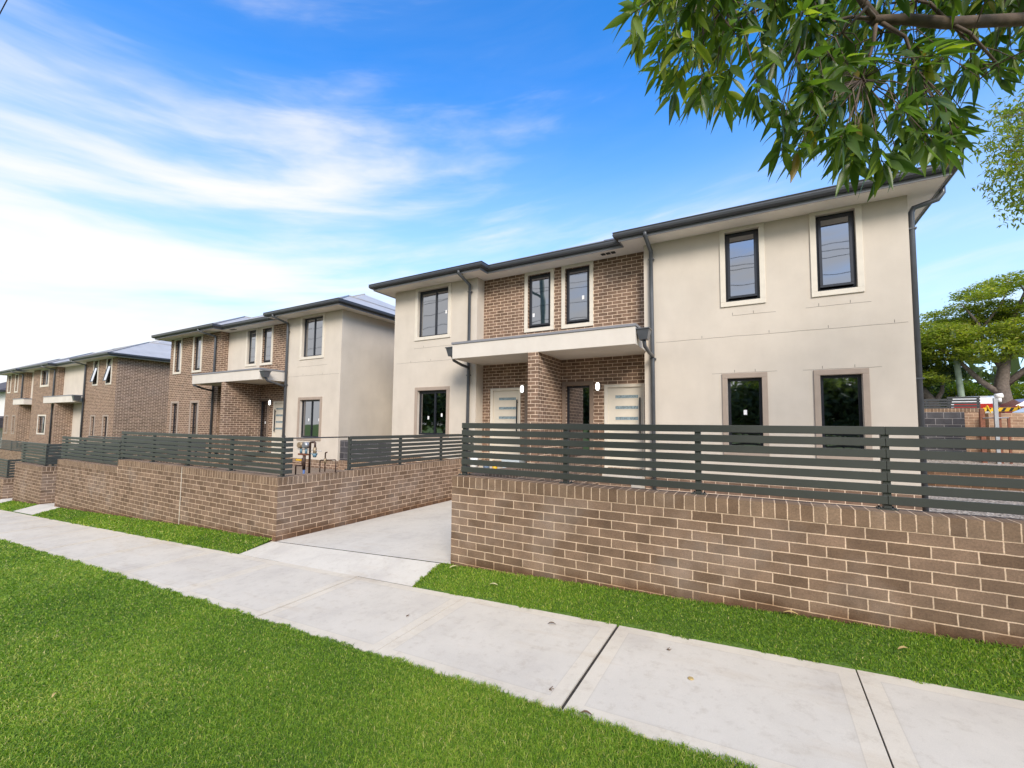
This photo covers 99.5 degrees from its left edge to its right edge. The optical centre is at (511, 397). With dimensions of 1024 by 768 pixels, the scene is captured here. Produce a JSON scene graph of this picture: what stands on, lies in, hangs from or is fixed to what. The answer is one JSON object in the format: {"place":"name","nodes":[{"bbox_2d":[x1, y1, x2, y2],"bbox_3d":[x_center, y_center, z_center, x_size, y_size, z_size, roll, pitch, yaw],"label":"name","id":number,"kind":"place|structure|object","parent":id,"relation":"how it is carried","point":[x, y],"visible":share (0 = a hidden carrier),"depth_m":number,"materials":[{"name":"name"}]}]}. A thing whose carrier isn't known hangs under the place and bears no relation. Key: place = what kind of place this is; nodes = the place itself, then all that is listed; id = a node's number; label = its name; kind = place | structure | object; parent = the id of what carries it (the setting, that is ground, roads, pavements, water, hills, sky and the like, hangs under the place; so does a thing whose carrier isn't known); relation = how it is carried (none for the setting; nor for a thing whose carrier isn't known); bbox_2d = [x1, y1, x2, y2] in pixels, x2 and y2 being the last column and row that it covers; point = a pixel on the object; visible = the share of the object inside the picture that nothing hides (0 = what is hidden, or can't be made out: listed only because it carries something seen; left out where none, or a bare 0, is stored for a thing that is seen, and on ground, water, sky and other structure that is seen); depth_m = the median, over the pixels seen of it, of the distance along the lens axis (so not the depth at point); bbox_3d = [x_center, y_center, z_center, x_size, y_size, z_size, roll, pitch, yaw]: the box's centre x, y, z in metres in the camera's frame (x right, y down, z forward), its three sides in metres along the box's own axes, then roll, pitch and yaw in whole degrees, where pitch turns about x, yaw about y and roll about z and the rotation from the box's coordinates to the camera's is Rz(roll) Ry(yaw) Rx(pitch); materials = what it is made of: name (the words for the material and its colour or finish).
{"place":"outdoors","nodes":[
{"label":"outdoors","id":0,"kind":"place"},
{"bbox_2d":[0,498,11,502],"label":"entry path","id":1,"kind":"structure","parent":0,"point":[4,500],"depth_m":13.65,"materials":[{"name":"concrete"}]},
{"bbox_2d":[14,503,59,514],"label":"entry path","id":2,"kind":"structure","parent":0,"point":[32,510],"depth_m":11.57,"materials":[{"name":"concrete"}]},
{"bbox_2d":[219,463,334,475],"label":"garden soil","id":3,"kind":"structure","parent":0,"point":[299,470],"depth_m":14.56,"materials":[{"name":"brown soil"}]},
{"bbox_2d":[151,294,394,469],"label":"townhouse","id":4,"kind":"structure","parent":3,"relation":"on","point":[324,368],"depth_m":16.65,"materials":[{"name":"paint"}]},
{"bbox_2d":[169,401,178,436],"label":"window","id":5,"kind":"structure","parent":4,"relation":"in","point":[176,406],"depth_m":20.90,"materials":[{"name":"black metal"}]},
{"bbox_2d":[173,338,182,374],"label":"window","id":6,"kind":"structure","parent":4,"relation":"in","point":[180,343],"depth_m":21.05,"materials":[{"name":"black metal"}]},
{"bbox_2d":[188,400,198,437],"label":"window","id":7,"kind":"structure","parent":4,"relation":"in","point":[196,403],"depth_m":19.98,"materials":[{"name":"black metal"}]},
{"bbox_2d":[191,335,202,372],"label":"window","id":8,"kind":"structure","parent":4,"relation":"in","point":[199,347],"depth_m":20.13,"materials":[{"name":"black metal"}]},
{"bbox_2d":[245,328,257,366],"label":"window","id":9,"kind":"structure","parent":4,"relation":"in","point":[253,334],"depth_m":18.58,"materials":[{"name":"glass"}]},
{"bbox_2d":[259,399,269,452],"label":"window","id":10,"kind":"structure","parent":4,"relation":"in","point":[265,406],"depth_m":17.87,"materials":[{"name":"black metal"}]},
{"bbox_2d":[260,325,273,365],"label":"window","id":11,"kind":"structure","parent":4,"relation":"in","point":[269,333],"depth_m":18.02,"materials":[{"name":"black metal"}]},
{"bbox_2d":[271,401,282,453],"bbox_3d":[-9.184,1.235,17.162,0.930,2.170,0.105,-1,-4,30],"label":"door","id":12,"kind":"structure","parent":4,"relation":"in","point":[277,405],"depth_m":17.28,"materials":[{"name":"beige paint"}]},
{"bbox_2d":[296,397,321,440],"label":"window","id":13,"kind":"structure","parent":4,"relation":"in","point":[311,406],"depth_m":15.85,"materials":[{"name":"black metal"}]},
{"bbox_2d":[299,312,325,359],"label":"window","id":14,"kind":"structure","parent":4,"relation":"in","point":[314,339],"depth_m":16.04,"materials":[{"name":"black metal"}]},
{"bbox_2d":[295,441,317,474],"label":"gas meter pipes","id":15,"kind":"object","parent":3,"relation":"on","point":[301,445],"visible":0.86,"depth_m":8.04,"materials":[{"name":"grey metal"}]},
{"bbox_2d":[319,452,335,471],"bbox_3d":[-3.322,1.501,7.796,0.451,1.042,0.048,-1,-4,30],"label":"pipe loop","id":16,"kind":"object","parent":3,"relation":"on","point":[325,460],"visible":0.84,"depth_m":7.84,"materials":[{"name":"grey metal"}]},
{"bbox_2d":[277,500,451,563],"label":"driveway","id":17,"kind":"structure","parent":0,"point":[423,533],"depth_m":6.80,"materials":[{"name":"concrete"}]},
{"bbox_2d":[458,466,645,488],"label":"porch slab","id":18,"kind":"structure","parent":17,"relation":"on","point":[613,484],"depth_m":9.48,"materials":[{"name":"concrete"}]},
{"bbox_2d":[470,458,477,466],"bbox_3d":[-0.971,1.657,10.999,0.247,0.300,0.247,1,-4,-4],"label":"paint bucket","id":19,"kind":"object","parent":18,"relation":"on","point":[473,459],"visible":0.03,"depth_m":10.90,"materials":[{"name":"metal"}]},
{"bbox_2d":[501,454,525,467],"bbox_3d":[0.042,1.599,10.598,0.560,0.385,0.420,-1,-4,30],"label":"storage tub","id":20,"kind":"object","parent":18,"relation":"on","point":[513,461],"visible":0.04,"depth_m":10.47,"materials":[{"name":"white plastic"}]},
{"bbox_2d":[0,459,1023,767],"bbox_3d":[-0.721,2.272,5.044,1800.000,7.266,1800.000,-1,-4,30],"label":"ground","id":21,"kind":"structure","parent":0,"point":[846,663],"depth_m":2.87,"materials":[{"name":"green plant"}]},
{"bbox_2d":[0,382,6,447],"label":"white house","id":22,"kind":"structure","parent":21,"relation":"on","point":[2,394],"depth_m":36.76,"materials":[{"name":"paint"}]},
{"bbox_2d":[0,476,13,498],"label":"garden wall","id":23,"kind":"structure","parent":21,"relation":"on","point":[6,488],"depth_m":14.03,"materials":[{"name":"brick"}]},
{"bbox_2d":[0,456,113,477],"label":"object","id":24,"kind":"structure","parent":23,"relation":"on","point":[7,468],"depth_m":14.40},
{"bbox_2d":[0,449,56,477],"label":"garden wall","id":25,"kind":"structure","parent":21,"relation":"on","point":[8,454],"depth_m":26.40,"materials":[{"name":"brick"}]},
{"bbox_2d":[0,439,75,455],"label":"slatted fence","id":26,"kind":"object","parent":25,"relation":"on","point":[11,445],"visible":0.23,"depth_m":26.10,"materials":[{"name":"grey metal"}]},
{"bbox_2d":[0,340,171,452],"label":"townhouse","id":27,"kind":"structure","parent":21,"relation":"on","point":[115,392],"depth_m":26.39,"materials":[{"name":"brick"}]},
{"bbox_2d":[3,415,8,433],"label":"window","id":28,"kind":"structure","parent":27,"relation":"in","point":[5,415],"depth_m":34.32,"materials":[{"name":"beige metal"}]},
{"bbox_2d":[7,374,11,392],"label":"window","id":29,"kind":"structure","parent":27,"relation":"in","point":[10,374],"depth_m":34.50,"materials":[{"name":"beige metal"}]},
{"bbox_2d":[11,415,15,433],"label":"window","id":30,"kind":"structure","parent":27,"relation":"in","point":[12,415],"depth_m":33.44,"materials":[{"name":"beige metal"}]},
{"bbox_2d":[14,374,18,392],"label":"window","id":31,"kind":"structure","parent":27,"relation":"in","point":[16,374],"depth_m":33.52,"materials":[{"name":"beige metal"}]},
{"bbox_2d":[36,415,45,434],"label":"window","id":32,"kind":"structure","parent":27,"relation":"in","point":[42,417],"depth_m":30.37,"materials":[{"name":"black metal"}]},
{"bbox_2d":[40,368,49,386],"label":"window","id":33,"kind":"structure","parent":27,"relation":"in","point":[46,373],"depth_m":30.56,"materials":[{"name":"black metal"}]},
{"bbox_2d":[89,415,95,437],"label":"window","id":34,"kind":"structure","parent":27,"relation":"in","point":[93,416],"depth_m":25.75,"materials":[{"name":"beige metal"}]},
{"bbox_2d":[90,360,98,385],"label":"window","id":35,"kind":"structure","parent":27,"relation":"in","point":[95,366],"depth_m":25.84,"materials":[{"name":"beige metal"}]},
{"bbox_2d":[101,415,108,438],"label":"window","id":36,"kind":"structure","parent":27,"relation":"in","point":[107,416],"depth_m":24.87,"materials":[{"name":"beige metal"}]},
{"bbox_2d":[102,358,112,384],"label":"window","id":37,"kind":"structure","parent":27,"relation":"in","point":[109,365],"depth_m":24.87,"materials":[{"name":"beige metal"}]},
{"bbox_2d":[12,459,184,504],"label":"garden wall","id":38,"kind":"structure","parent":21,"relation":"on","point":[34,483],"depth_m":12.48,"materials":[{"name":"brick"}]},
{"bbox_2d":[21,441,177,465],"bbox_3d":[-13.611,1.793,14.474,2.293,0.628,3.280,-1,-4,30],"label":"slatted fence","id":39,"kind":"object","parent":38,"relation":"on","point":[47,460],"visible":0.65,"depth_m":13.10,"materials":[{"name":"grey metal"}]},
{"bbox_2d":[86,451,211,467],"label":"garden wall","id":40,"kind":"structure","parent":21,"relation":"on","point":[167,458],"depth_m":15.14,"materials":[{"name":"brick"}]},
{"bbox_2d":[88,436,205,457],"bbox_3d":[-14.977,1.966,17.418,10.400,0.628,0.110,-1,-4,30],"label":"slatted fence","id":41,"kind":"object","parent":40,"relation":"on","point":[116,438],"visible":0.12,"depth_m":17.13,"materials":[{"name":"grey metal"}]},
{"bbox_2d":[54,458,478,546],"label":"garden wall","id":42,"kind":"structure","parent":21,"relation":"on","point":[275,508],"depth_m":8.26,"materials":[{"name":"brick"}]},
{"bbox_2d":[61,436,121,465],"bbox_3d":[-10.698,1.343,11.012,3.800,0.628,0.110,-1,-4,30],"label":"slatted fence","id":43,"kind":"object","parent":42,"relation":"on","point":[102,454],"visible":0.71,"depth_m":10.86,"materials":[{"name":"grey metal"}]},
{"bbox_2d":[120,431,473,476],"bbox_3d":[-5.033,1.194,10.829,6.191,0.628,5.385,-1,-4,30],"label":"slatted fence","id":44,"kind":"object","parent":42,"relation":"on","point":[283,455],"visible":0.86,"depth_m":8.52,"materials":[{"name":"grey metal"}]},
{"bbox_2d":[240,541,440,585],"bbox_3d":[-2.421,2.131,5.744,3.360,0.287,0.492,-1,-4,30],"label":"driveway apron","id":45,"kind":"object","parent":21,"relation":"on","point":[407,572],"visible":1,"depth_m":5.55,"materials":[{"name":"concrete"}]},
{"bbox_2d":[338,460,390,469],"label":"garden wall","id":46,"kind":"structure","parent":21,"relation":"on","point":[342,464],"depth_m":14.69,"materials":[{"name":"brick"}]},
{"bbox_2d":[340,440,390,461],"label":"block wall","id":47,"kind":"structure","parent":46,"relation":"on","point":[343,449],"depth_m":14.56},
{"bbox_2d":[0,510,1023,767],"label":"footpath","id":48,"kind":"structure","parent":21,"relation":"on","point":[760,708],"depth_m":2.93,"materials":[{"name":"concrete"}]},
{"bbox_2d":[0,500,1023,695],"bbox_3d":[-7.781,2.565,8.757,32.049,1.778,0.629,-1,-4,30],"label":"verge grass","id":49,"kind":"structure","parent":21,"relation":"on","point":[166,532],"depth_m":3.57,"materials":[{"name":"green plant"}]},
{"bbox_2d":[369,158,961,510],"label":"townhouse","id":50,"kind":"structure","parent":21,"relation":"on","point":[800,309],"depth_m":9.33,"materials":[{"name":"paint"}]},
{"bbox_2d":[414,386,449,437],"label":"window","id":51,"kind":"structure","parent":50,"relation":"in","point":[433,405],"depth_m":13.03,"materials":[{"name":"black glass"}]},
{"bbox_2d":[414,282,451,340],"bbox_3d":[-2.374,-2.569,13.197,1.385,1.643,0.163,-1,-4,30],"label":"window","id":52,"kind":"structure","parent":50,"relation":"in","point":[435,305],"depth_m":13.23,"materials":[{"name":"glass"}]},
{"bbox_2d":[489,387,520,460],"bbox_3d":[-0.191,0.808,12.053,0.970,2.135,0.105,-1,-4,30],"label":"door","id":53,"kind":"structure","parent":50,"relation":"in","point":[505,403],"depth_m":12.09,"materials":[{"name":"beige paint"}]},
{"bbox_2d":[524,384,527,462],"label":"window","id":54,"kind":"structure","parent":50,"relation":"in","point":[526,385],"depth_m":11.73,"materials":[{"name":"black metal"}]},
{"bbox_2d":[524,268,553,332],"bbox_3d":[0.762,-2.611,11.812,0.887,1.668,0.163,-1,-4,30],"label":"window","id":55,"kind":"structure","parent":50,"relation":"in","point":[541,288],"depth_m":11.82,"materials":[{"name":"black metal"}]},
{"bbox_2d":[561,261,593,328],"bbox_3d":[1.715,-2.632,11.269,0.872,1.675,0.163,-1,-4,30],"label":"window","id":56,"kind":"structure","parent":50,"relation":"in","point":[579,302],"depth_m":11.27,"materials":[{"name":"black metal"}]},
{"bbox_2d":[562,381,593,456],"bbox_3d":[1.691,0.740,11.047,0.847,2.282,0.163,-1,-4,30],"label":"window","id":57,"kind":"structure","parent":50,"relation":"in","point":[580,399],"depth_m":11.11,"materials":[{"name":"black metal"}]},
{"bbox_2d":[604,383,644,469],"bbox_3d":[2.693,0.742,10.409,0.970,2.120,0.105,-1,-4,30],"label":"door","id":58,"kind":"structure","parent":50,"relation":"in","point":[623,403],"depth_m":10.44,"materials":[{"name":"beige paint"}]},
{"bbox_2d":[719,222,765,307],"bbox_3d":[4.823,-2.738,9.097,0.827,1.672,0.163,-1,-4,30],"label":"window","id":59,"kind":"structure","parent":50,"relation":"in","point":[742,254],"depth_m":9.08,"materials":[{"name":"glass"}]},
{"bbox_2d":[722,372,769,455],"bbox_3d":[4.785,0.344,8.902,0.822,1.683,0.163,-1,-4,30],"label":"window","id":60,"kind":"structure","parent":50,"relation":"in","point":[743,398],"depth_m":8.94,"materials":[{"name":"black glass"}]},
{"bbox_2d":[809,204,864,297],"bbox_3d":[6.198,-2.773,8.313,0.810,1.673,0.163,-1,-4,30],"label":"window","id":61,"kind":"structure","parent":50,"relation":"in","point":[832,237],"depth_m":8.29,"materials":[{"name":"black metal"}]},
{"bbox_2d":[813,368,872,459],"bbox_3d":[6.167,0.316,8.115,0.835,1.682,0.163,-1,-4,30],"label":"window","id":62,"kind":"structure","parent":50,"relation":"in","point":[837,397],"depth_m":8.14,"materials":[{"name":"black glass"}]},
{"bbox_2d":[451,456,1023,649],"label":"garden wall","id":63,"kind":"structure","parent":21,"relation":"on","point":[953,575],"depth_m":3.55,"materials":[{"name":"brick"}]},
{"bbox_2d":[458,423,1023,514],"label":"slatted fence","id":64,"kind":"object","parent":63,"relation":"on","point":[886,477],"visible":1,"depth_m":3.62,"materials":[{"name":"grey metal"}]},
{"bbox_2d":[603,0,1023,201],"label":"gum tree","id":65,"kind":"object","parent":21,"relation":"on","point":[833,81],"visible":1,"depth_m":2.03,"materials":[{"name":"green plant"}]},
{"bbox_2d":[924,412,966,451],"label":"block wall","id":66,"kind":"structure","parent":21,"relation":"on","point":[944,419],"depth_m":13.87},
{"bbox_2d":[922,362,980,407],"bbox_3d":[26.979,-0.177,28.898,7.162,4.304,4.638,-1,-4,30],"label":"leafy tree","id":67,"kind":"object","parent":21,"relation":"on","point":[929,394],"visible":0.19,"depth_m":27.54,"materials":[{"name":"green plant"}]},
{"bbox_2d":[924,408,982,451],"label":"brick boundary wall","id":68,"kind":"structure","parent":21,"relation":"on","point":[971,417],"depth_m":13.61,"materials":[{"name":"brown brick"}]},
{"bbox_2d":[924,399,947,408],"bbox_3d":[13.128,0.388,14.461,2.025,0.628,0.110,-1,-4,30],"label":"slatted fence","id":69,"kind":"object","parent":68,"relation":"on","point":[928,404],"visible":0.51,"depth_m":14.07,"materials":[{"name":"grey metal"}]},
{"bbox_2d":[947,396,980,408],"bbox_3d":[14.370,0.294,13.804,0.778,0.628,0.110,-1,-4,30],"label":"slatted fence","id":70,"kind":"object","parent":68,"relation":"on","point":[950,401],"visible":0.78,"depth_m":13.78,"materials":[{"name":"grey metal"}]},
{"bbox_2d":[949,330,964,396],"bbox_3d":[26.736,-1.192,25.944,0.634,5.894,0.309,-1,-4,30],"label":"power pole","id":71,"kind":"object","parent":21,"relation":"on","point":[959,380],"visible":0.34,"depth_m":25.88,"materials":[{"name":"metal"}]},
{"bbox_2d":[930,380,993,406],"bbox_3d":[30.192,0.390,29.081,4.830,3.192,2.897,-1,-4,30],"label":"round shrub tree","id":72,"kind":"object","parent":21,"relation":"on","point":[968,389],"visible":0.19,"depth_m":28.60,"materials":[{"name":"green plant"}]},
{"bbox_2d":[920,270,1023,404],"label":"spreading tree","id":73,"kind":"object","parent":21,"relation":"on","point":[976,336],"visible":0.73,"depth_m":25.49,"materials":[{"name":"green plant"}]},
{"bbox_2d":[927,472,1023,490],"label":"garden wall","id":74,"kind":"structure","parent":21,"relation":"on","point":[978,475],"depth_m":11.82,"materials":[{"name":"brick"}]},
{"bbox_2d":[929,350,1023,397],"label":"distant trees","id":75,"kind":"object","parent":21,"relation":"on","point":[990,377],"visible":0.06,"depth_m":39.12,"materials":[{"name":"green plant"}]},
{"bbox_2d":[983,405,1022,412],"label":"road barrier","id":76,"kind":"object","parent":21,"relation":"on","point":[1018,407],"visible":0.44,"depth_m":22.74,"materials":[{"name":"yellow plastic"}]},
{"bbox_2d":[985,413,1023,452],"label":"brick boundary wall","id":77,"kind":"structure","parent":21,"relation":"on","point":[1016,420],"depth_m":12.97,"materials":[{"name":"brown brick"}]},
{"bbox_2d":[1010,381,1023,399],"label":"round shrub tree","id":78,"kind":"object","parent":21,"relation":"on","point":[1020,388],"visible":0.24,"depth_m":27.81,"materials":[{"name":"green plant"}]},
{"bbox_2d":[0,0,1023,389],"label":"sky","id":79,"kind":"structure","parent":0,"point":[166,165],"materials":[{"name":"blue"}]},
{"bbox_2d":[927,460,1023,465],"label":"gravel terrace","id":80,"kind":"structure","parent":0,"point":[971,462],"depth_m":12.85,"materials":[{"name":"grey gravel"}]},
{"bbox_2d":[978,409,1008,462],"bbox_3d":[14.187,1.180,12.743,0.590,1.690,0.124,-1,-4,30],"label":"steel post","id":81,"kind":"object","parent":80,"relation":"on","point":[981,417],"visible":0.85,"depth_m":12.86,"materials":[{"name":"brown metal"}]},
{"bbox_2d":[992,393,1003,463],"bbox_3d":[14.217,0.947,12.640,0.205,2.142,0.145,-1,-4,30],"label":"meter post","id":82,"kind":"object","parent":80,"relation":"on","point":[998,397],"visible":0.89,"depth_m":12.66,"materials":[{"name":"metal"}]},
{"bbox_2d":[998,412,1003,463],"bbox_3d":[14.298,1.232,12.684,0.080,1.582,0.080,-1,-4,30],"label":"steel post","id":83,"kind":"object","parent":80,"relation":"on","point":[1000,425],"visible":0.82,"depth_m":12.69,"materials":[{"name":"metal"}]},
{"bbox_2d":[1007,417,1012,463],"bbox_3d":[14.454,1.302,12.590,0.080,1.432,0.080,-1,-4,30],"label":"steel post","id":84,"kind":"object","parent":80,"relation":"on","point":[1008,426],"visible":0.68,"depth_m":12.60,"materials":[{"name":"metal"}]},
{"bbox_2d":[928,486,1023,518],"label":"gravel yard","id":85,"kind":"structure","parent":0,"point":[975,512],"depth_m":9.45,"materials":[{"name":"grey gravel"}]},
{"bbox_2d":[969,84,1023,230],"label":"leaved tree","id":86,"kind":"object","parent":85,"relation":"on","point":[1013,154],"visible":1,"depth_m":4.50,"materials":[{"name":"green plant"}]},
{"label":"side street","id":87,"kind":"structure","parent":0,"visible":0},
{"bbox_2d":[951,394,998,412],"bbox_3d":[27.263,0.841,25.567,4.690,1.779,1.890,4,-5,-42],"label":"parked suv","id":88,"kind":"object","parent":87,"relation":"on","point":[984,401],"visible":0.1,"depth_m":23.96,"materials":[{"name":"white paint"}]},
{"bbox_2d":[998,399,1023,412],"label":"parked car","id":89,"kind":"object","parent":87,"relation":"on","point":[1014,403],"visible":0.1,"depth_m":24.14,"materials":[{"name":"paint"}]},
{"bbox_2d":[1012,408,1023,412],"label":"parked van","id":90,"kind":"object","parent":87,"relation":"on","point":[1020,410],"visible":0.15,"depth_m":21.36,"materials":[{"name":"white paint"}]}
]}

